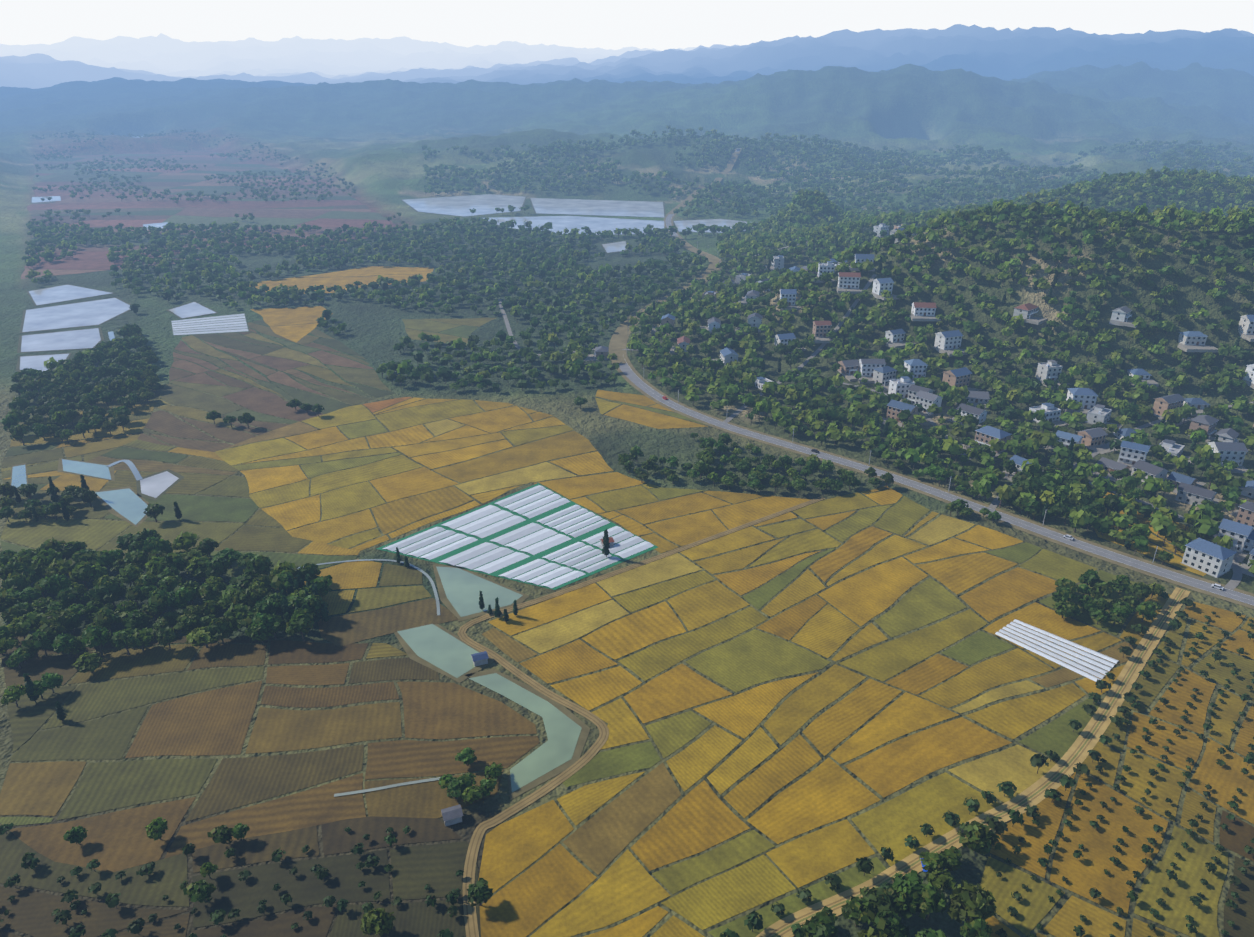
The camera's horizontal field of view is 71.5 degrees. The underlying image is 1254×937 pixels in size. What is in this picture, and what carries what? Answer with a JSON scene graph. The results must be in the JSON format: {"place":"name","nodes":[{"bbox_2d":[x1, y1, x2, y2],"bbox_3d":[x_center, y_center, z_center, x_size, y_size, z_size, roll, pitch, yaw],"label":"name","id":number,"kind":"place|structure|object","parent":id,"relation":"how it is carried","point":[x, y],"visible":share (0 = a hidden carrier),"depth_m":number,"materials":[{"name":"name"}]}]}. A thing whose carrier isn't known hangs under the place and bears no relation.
{"place":"outdoors","nodes":[
{"label":"outdoors","id":0,"kind":"place"},
{"bbox_2d":[11,136,746,796],"bbox_3d":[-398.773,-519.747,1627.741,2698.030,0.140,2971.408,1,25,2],"label":"water","id":1,"kind":"structure","parent":0,"point":[433,644],"depth_m":660.53,"materials":[{"name":"liquid"}]},
{"bbox_2d":[0,150,1253,936],"bbox_3d":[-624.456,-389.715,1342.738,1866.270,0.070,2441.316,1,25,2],"label":"fields","id":2,"kind":"structure","parent":0,"point":[702,816],"depth_m":308.20,"materials":[{"name":"yellow plant"}]},
{"bbox_2d":[171,313,657,589],"bbox_3d":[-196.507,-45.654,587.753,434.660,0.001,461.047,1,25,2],"label":"greenhouse frames","id":3,"kind":"structure","parent":2,"relation":"on","point":[531,558],"depth_m":412.70,"materials":[{"name":"white metal"}]},
{"bbox_2d":[171,314,1118,681],"bbox_3d":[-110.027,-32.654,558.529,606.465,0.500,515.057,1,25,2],"label":"greenhouses","id":4,"kind":"object","parent":2,"relation":"on","point":[189,326],"visible":0.96,"depth_m":407.61,"materials":[{"name":"white plastic"}]},
{"bbox_2d":[441,537,927,871],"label":"sheds","id":5,"kind":"object","parent":2,"relation":"on","point":[452,815],"visible":0.75,"depth_m":257.99,"materials":[{"name":"grey"}]},
{"bbox_2d":[0,24,1253,936],"bbox_3d":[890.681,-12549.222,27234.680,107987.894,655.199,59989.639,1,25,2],"label":"terrain","id":6,"kind":"structure","parent":0,"point":[369,117],"depth_m":1414.82,"materials":[{"name":"green plant"}]},
{"bbox_2d":[10,194,756,799],"bbox_3d":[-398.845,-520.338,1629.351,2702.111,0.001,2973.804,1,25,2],"label":"pond banks","id":7,"kind":"object","parent":6,"relation":"on","point":[476,672],"visible":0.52,"depth_m":366.57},
{"bbox_2d":[584,346,608,360],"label":"house","id":8,"kind":"structure","parent":6,"relation":"on","point":[601,350],"depth_m":668.40,"materials":[{"name":"white concrete"}]},
{"bbox_2d":[0,592,1253,936],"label":"trees","id":9,"kind":"object","parent":6,"relation":"on","point":[998,826],"visible":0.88,"depth_m":245.71,"materials":[{"name":"green plant"}]},
{"bbox_2d":[0,201,1253,936],"bbox_3d":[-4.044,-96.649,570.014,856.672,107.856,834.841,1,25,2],"label":"trees","id":10,"kind":"object","parent":6,"relation":"on","point":[258,603],"visible":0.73,"depth_m":376.68,"materials":[{"name":"green plant"}]},
{"bbox_2d":[15,125,1253,573],"bbox_3d":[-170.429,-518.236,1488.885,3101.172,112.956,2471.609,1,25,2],"label":"trees","id":11,"kind":"object","parent":6,"relation":"on","point":[855,217],"visible":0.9,"depth_m":824.24,"materials":[{"name":"green plant"}]},
{"bbox_2d":[650,314,675,333],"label":"house","id":12,"kind":"structure","parent":6,"relation":"on","point":[668,318],"depth_m":717.48,"materials":[{"name":"white concrete"}]},
{"bbox_2d":[669,336,689,353],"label":"house","id":13,"kind":"structure","parent":6,"relation":"on","point":[683,341],"depth_m":675.16,"materials":[{"name":"red concrete"}]},
{"bbox_2d":[698,291,717,302],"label":"house","id":14,"kind":"structure","parent":6,"relation":"on","point":[713,293],"depth_m":782.20,"materials":[{"name":"white concrete"}]},
{"bbox_2d":[697,317,720,335],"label":"house","id":15,"kind":"structure","parent":6,"relation":"on","point":[715,322],"depth_m":702.26,"materials":[{"name":"white concrete"}]},
{"bbox_2d":[711,347,738,367],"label":"house","id":16,"kind":"structure","parent":6,"relation":"on","point":[727,355],"depth_m":649.47,"materials":[{"name":"white concrete"}]},
{"bbox_2d":[735,273,750,283],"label":"house","id":17,"kind":"structure","parent":6,"relation":"on","point":[739,277],"depth_m":868.69,"materials":[{"name":"white concrete"}]},
{"bbox_2d":[736,290,759,304],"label":"house","id":18,"kind":"structure","parent":6,"relation":"on","point":[753,294],"depth_m":739.44,"materials":[{"name":"white concrete"}]},
{"bbox_2d":[735,312,762,333],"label":"house","id":19,"kind":"structure","parent":6,"relation":"on","point":[755,319],"depth_m":690.19,"materials":[{"name":"white concrete"}]},
{"bbox_2d":[758,278,769,291],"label":"house","id":20,"kind":"structure","parent":6,"relation":"on","point":[767,279],"depth_m":818.16,"materials":[{"name":"white concrete"}]},
{"bbox_2d":[755,377,773,389],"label":"house","id":21,"kind":"structure","parent":6,"relation":"on","point":[760,382],"depth_m":610.20,"materials":[{"name":"white concrete"}]},
{"bbox_2d":[763,255,784,270],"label":"house","id":22,"kind":"structure","parent":6,"relation":"on","point":[778,261],"depth_m":892.00,"materials":[{"name":"white paint"}]},
{"bbox_2d":[779,289,799,309],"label":"house","id":23,"kind":"structure","parent":6,"relation":"on","point":[789,295],"depth_m":708.34,"materials":[{"name":"white concrete"}]},
{"bbox_2d":[774,333,805,352],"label":"house","id":24,"kind":"structure","parent":6,"relation":"on","point":[784,339],"depth_m":665.86,"materials":[{"name":"white paint"}]},
{"bbox_2d":[789,266,800,271],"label":"house","id":25,"kind":"structure","parent":6,"relation":"on","point":[794,268],"depth_m":859.95,"materials":[{"name":"blue concrete"}]},
{"bbox_2d":[801,266,816,273],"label":"house","id":26,"kind":"structure","parent":6,"relation":"on","point":[806,269],"depth_m":778.24,"materials":[{"name":"white concrete"}]},
{"bbox_2d":[812,321,833,342],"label":"house","id":27,"kind":"structure","parent":6,"relation":"on","point":[821,329],"depth_m":667.64,"materials":[{"name":"white concrete"}]},
{"bbox_2d":[813,261,836,282],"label":"house","id":28,"kind":"structure","parent":6,"relation":"on","point":[828,267],"depth_m":724.30,"materials":[{"name":"white concrete"}]},
{"bbox_2d":[830,258,846,263],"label":"house","id":29,"kind":"structure","parent":6,"relation":"on","point":[834,260],"depth_m":870.14,"materials":[{"name":"white concrete"}]},
{"bbox_2d":[838,359,859,381],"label":"house","id":30,"kind":"structure","parent":6,"relation":"on","point":[848,369],"depth_m":624.20,"materials":[{"name":"white concrete"}]},
{"bbox_2d":[837,272,862,293],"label":"house","id":31,"kind":"structure","parent":6,"relation":"on","point":[849,281],"depth_m":698.08,"materials":[{"name":"white paint"}]},
{"bbox_2d":[457,148,1253,936],"bbox_3d":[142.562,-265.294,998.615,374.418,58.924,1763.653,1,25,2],"label":"tracks","id":32,"kind":"object","parent":6,"relation":"on","point":[1085,740],"visible":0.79,"depth_m":313.08},
{"bbox_2d":[849,254,874,270],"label":"house","id":33,"kind":"structure","parent":6,"relation":"on","point":[860,258],"depth_m":712.62,"materials":[{"name":"blue concrete"}]},
{"bbox_2d":[859,359,885,383],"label":"house","id":34,"kind":"structure","parent":6,"relation":"on","point":[867,367],"depth_m":618.47,"materials":[{"name":"white paint"}]},
{"bbox_2d":[873,223,889,237],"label":"house","id":35,"kind":"structure","parent":6,"relation":"on","point":[880,227],"depth_m":936.02,"materials":[{"name":"white concrete"}]},
{"bbox_2d":[872,366,896,391],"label":"house","id":36,"kind":"structure","parent":6,"relation":"on","point":[884,375],"depth_m":607.16,"materials":[{"name":"white concrete"}]},
{"bbox_2d":[872,278,898,299],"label":"house","id":37,"kind":"structure","parent":6,"relation":"on","point":[880,285],"depth_m":682.37,"materials":[{"name":"white concrete"}]},
{"bbox_2d":[890,228,906,242],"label":"house","id":38,"kind":"structure","parent":6,"relation":"on","point":[894,232],"depth_m":744.30,"materials":[{"name":"white concrete"}]},
{"bbox_2d":[882,399,918,426],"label":"house","id":39,"kind":"structure","parent":6,"relation":"on","point":[895,408],"depth_m":549.81,"materials":[{"name":"blue concrete"}]},
{"bbox_2d":[885,329,915,348],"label":"house","id":40,"kind":"structure","parent":6,"relation":"on","point":[895,337],"depth_m":649.61,"materials":[{"name":"white paint"}]},
{"bbox_2d":[887,376,914,401],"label":"house","id":41,"kind":"structure","parent":6,"relation":"on","point":[903,384],"depth_m":587.80,"materials":[{"name":"white paint"}]},
{"bbox_2d":[644,244,1157,562],"bbox_3d":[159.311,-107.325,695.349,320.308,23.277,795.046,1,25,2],"label":"utility poles","id":42,"kind":"object","parent":6,"relation":"on","point":[870,451],"visible":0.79,"depth_m":490.21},
{"bbox_2d":[894,223,914,234],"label":"house","id":43,"kind":"structure","parent":6,"relation":"on","point":[897,226],"depth_m":943.39,"materials":[{"name":"white concrete"}]},
{"bbox_2d":[904,359,926,381],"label":"house","id":44,"kind":"structure","parent":6,"relation":"on","point":[916,367],"depth_m":611.64,"materials":[{"name":"white concrete"}]},
{"bbox_2d":[907,384,933,404],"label":"house","id":45,"kind":"structure","parent":6,"relation":"on","point":[913,389],"depth_m":575.85,"materials":[{"name":"white concrete"}]},
{"bbox_2d":[909,302,940,320],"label":"house","id":46,"kind":"structure","parent":6,"relation":"on","point":[922,311],"depth_m":658.21,"materials":[{"name":"white paint"}]},
{"bbox_2d":[915,390,942,416],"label":"house","id":47,"kind":"structure","parent":6,"relation":"on","point":[925,400],"depth_m":563.79,"materials":[{"name":"white paint"}]},
{"bbox_2d":[933,330,967,356],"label":"house","id":48,"kind":"structure","parent":6,"relation":"on","point":[948,342],"depth_m":631.35,"materials":[{"name":"white concrete"}]},
{"bbox_2d":[942,367,981,390],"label":"house","id":49,"kind":"structure","parent":6,"relation":"on","point":[960,377],"depth_m":595.57,"materials":[{"name":"beige paint"}]},
{"bbox_2d":[947,403,987,426],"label":"house","id":50,"kind":"structure","parent":6,"relation":"on","point":[979,414],"depth_m":550.05,"materials":[{"name":"grey concrete"}]},
{"bbox_2d":[956,391,989,408],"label":"house","id":51,"kind":"structure","parent":6,"relation":"on","point":[975,398],"depth_m":577.21,"materials":[{"name":"grey concrete"}]},
{"bbox_2d":[959,426,1012,457],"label":"house","id":52,"kind":"structure","parent":6,"relation":"on","point":[985,435],"depth_m":509.85,"materials":[{"name":"blue concrete"}]},
{"bbox_2d":[1002,455,1031,480],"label":"house","id":53,"kind":"structure","parent":6,"relation":"on","point":[1018,460],"depth_m":479.25,"materials":[{"name":"blue concrete"}]},
{"bbox_2d":[1012,303,1046,324],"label":"house","id":54,"kind":"structure","parent":6,"relation":"on","point":[1027,311],"depth_m":625.29,"materials":[{"name":"white paint"}]},
{"bbox_2d":[1029,402,1068,426],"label":"house","id":55,"kind":"structure","parent":6,"relation":"on","point":[1052,411],"depth_m":549.83,"materials":[{"name":"white concrete"}]},
{"bbox_2d":[1035,360,1071,388],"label":"house","id":56,"kind":"structure","parent":6,"relation":"on","point":[1051,369],"depth_m":589.89,"materials":[{"name":"white concrete"}]},
{"bbox_2d":[1042,430,1083,450],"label":"house","id":57,"kind":"structure","parent":6,"relation":"on","point":[1064,437],"depth_m":511.81,"materials":[{"name":"blue concrete"}]},
{"bbox_2d":[1062,388,1097,416],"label":"house","id":58,"kind":"structure","parent":6,"relation":"on","point":[1087,397],"depth_m":560.56,"materials":[{"name":"white concrete"}]},
{"bbox_2d":[1078,427,1119,453],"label":"house","id":59,"kind":"structure","parent":6,"relation":"on","point":[1093,439],"depth_m":515.32,"materials":[{"name":"beige concrete"}]},
{"bbox_2d":[1085,404,1121,430],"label":"house","id":60,"kind":"structure","parent":6,"relation":"on","point":[1098,413],"depth_m":544.51,"materials":[{"name":"white paint"}]},
{"bbox_2d":[1091,457,1131,481],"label":"house","id":61,"kind":"structure","parent":6,"relation":"on","point":[1109,465],"depth_m":481.60,"materials":[{"name":"grey concrete"}]},
{"bbox_2d":[1109,306,1136,327],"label":"house","id":62,"kind":"structure","parent":6,"relation":"on","point":[1120,316],"depth_m":603.48,"materials":[{"name":"white concrete"}]},
{"bbox_2d":[1117,440,1149,470],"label":"house","id":63,"kind":"structure","parent":6,"relation":"on","point":[1131,454],"depth_m":490.75,"materials":[{"name":"white concrete"}]},
{"bbox_2d":[1113,428,1153,446],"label":"house","id":64,"kind":"structure","parent":6,"relation":"on","point":[1122,433],"depth_m":523.30,"materials":[{"name":"blue concrete"}]},
{"bbox_2d":[1127,368,1158,386],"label":"house","id":65,"kind":"structure","parent":6,"relation":"on","point":[1144,374],"depth_m":577.42,"materials":[{"name":"blue concrete"}]},
{"bbox_2d":[1131,459,1169,481],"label":"house","id":66,"kind":"structure","parent":6,"relation":"on","point":[1152,470],"depth_m":469.78,"materials":[{"name":"grey concrete"}]},
{"bbox_2d":[1152,394,1192,425],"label":"house","id":67,"kind":"structure","parent":6,"relation":"on","point":[1163,403],"depth_m":545.64,"materials":[{"name":"beige paint"}]},
{"bbox_2d":[1154,439,1192,463],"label":"house","id":68,"kind":"structure","parent":6,"relation":"on","point":[1172,447],"depth_m":504.60,"materials":[{"name":"white concrete"}]},
{"bbox_2d":[1167,471,1205,486],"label":"house","id":69,"kind":"structure","parent":6,"relation":"on","point":[1177,478],"depth_m":466.39,"materials":[{"name":"blue concrete"}]},
{"bbox_2d":[1173,482,1219,506],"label":"house","id":70,"kind":"structure","parent":6,"relation":"on","point":[1188,494],"depth_m":446.46,"materials":[{"name":"grey concrete"}]},
{"bbox_2d":[1177,331,1217,352],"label":"house","id":71,"kind":"structure","parent":6,"relation":"on","point":[1192,341],"depth_m":581.75,"materials":[{"name":"white paint"}]},
{"bbox_2d":[1183,398,1221,415],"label":"house","id":72,"kind":"structure","parent":6,"relation":"on","point":[1200,404],"depth_m":549.06,"materials":[{"name":"grey concrete"}]},
{"bbox_2d":[1187,415,1218,442],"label":"house","id":73,"kind":"structure","parent":6,"relation":"on","point":[1208,423],"depth_m":520.60,"materials":[{"name":"grey concrete"}]},
{"bbox_2d":[1181,538,1236,577],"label":"apartment building","id":74,"kind":"structure","parent":6,"relation":"on","point":[1209,558],"depth_m":384.97,"materials":[{"name":"white concrete"}]},
{"bbox_2d":[1206,442,1247,472],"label":"house","id":75,"kind":"structure","parent":6,"relation":"on","point":[1233,451],"depth_m":486.86,"materials":[{"name":"white concrete"}]},
{"bbox_2d":[1215,428,1248,452],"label":"house","id":76,"kind":"structure","parent":6,"relation":"on","point":[1228,435],"depth_m":509.78,"materials":[{"name":"grey concrete"}]},
{"bbox_2d":[1215,518,1253,562],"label":"house","id":77,"kind":"structure","parent":6,"relation":"on","point":[1238,533],"depth_m":402.02,"materials":[{"name":"white concrete"}]},
{"bbox_2d":[1230,501,1253,529],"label":"house","id":78,"kind":"structure","parent":6,"relation":"on","point":[1244,514],"depth_m":423.88,"materials":[{"name":"pink concrete"}]},
{"bbox_2d":[1238,315,1253,341],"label":"house","id":79,"kind":"structure","parent":6,"relation":"on","point":[1246,327],"depth_m":573.01,"materials":[{"name":"white paint"}]},
{"bbox_2d":[1239,480,1253,498],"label":"house","id":80,"kind":"structure","parent":6,"relation":"on","point":[1248,490],"depth_m":454.86,"materials":[{"name":"blue concrete"}]},
{"bbox_2d":[1240,548,1253,576],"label":"house","id":81,"kind":"structure","parent":6,"relation":"on","point":[1244,568],"depth_m":389.60,"materials":[{"name":"white concrete"}]},
{"bbox_2d":[1242,364,1253,388],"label":"house","id":82,"kind":"structure","parent":6,"relation":"on","point":[1248,379],"depth_m":555.84,"materials":[{"name":"white concrete"}]},
{"bbox_2d":[1243,530,1253,551],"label":"house","id":83,"kind":"structure","parent":6,"relation":"on","point":[1249,545],"depth_m":402.84,"materials":[{"name":"blue concrete"}]},
{"bbox_2d":[0,0,1253,50],"bbox_3d":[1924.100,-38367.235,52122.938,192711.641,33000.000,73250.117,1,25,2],"label":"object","id":84,"kind":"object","parent":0,"point":[661,25],"depth_m":85302.62,"materials":[{"name":"white"}]},
{"bbox_2d":[498,148,1253,605],"bbox_3d":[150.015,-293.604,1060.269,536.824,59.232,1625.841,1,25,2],"label":"roads","id":85,"kind":"structure","parent":0,"point":[1230,586],"depth_m":468.45,"materials":[{"name":"grey asphalt"}]},
{"bbox_2d":[1063,534,1073,539],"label":"car","id":86,"kind":"object","parent":85,"relation":"on","point":[1067,536],"visible":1,"depth_m":413.33,"materials":[{"name":"white metal"}]},
{"bbox_2d":[1211,583,1223,589],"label":"car","id":87,"kind":"object","parent":85,"relation":"on","point":[1217,586],"visible":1,"depth_m":373.57,"materials":[{"name":"white metal"}]}
]}

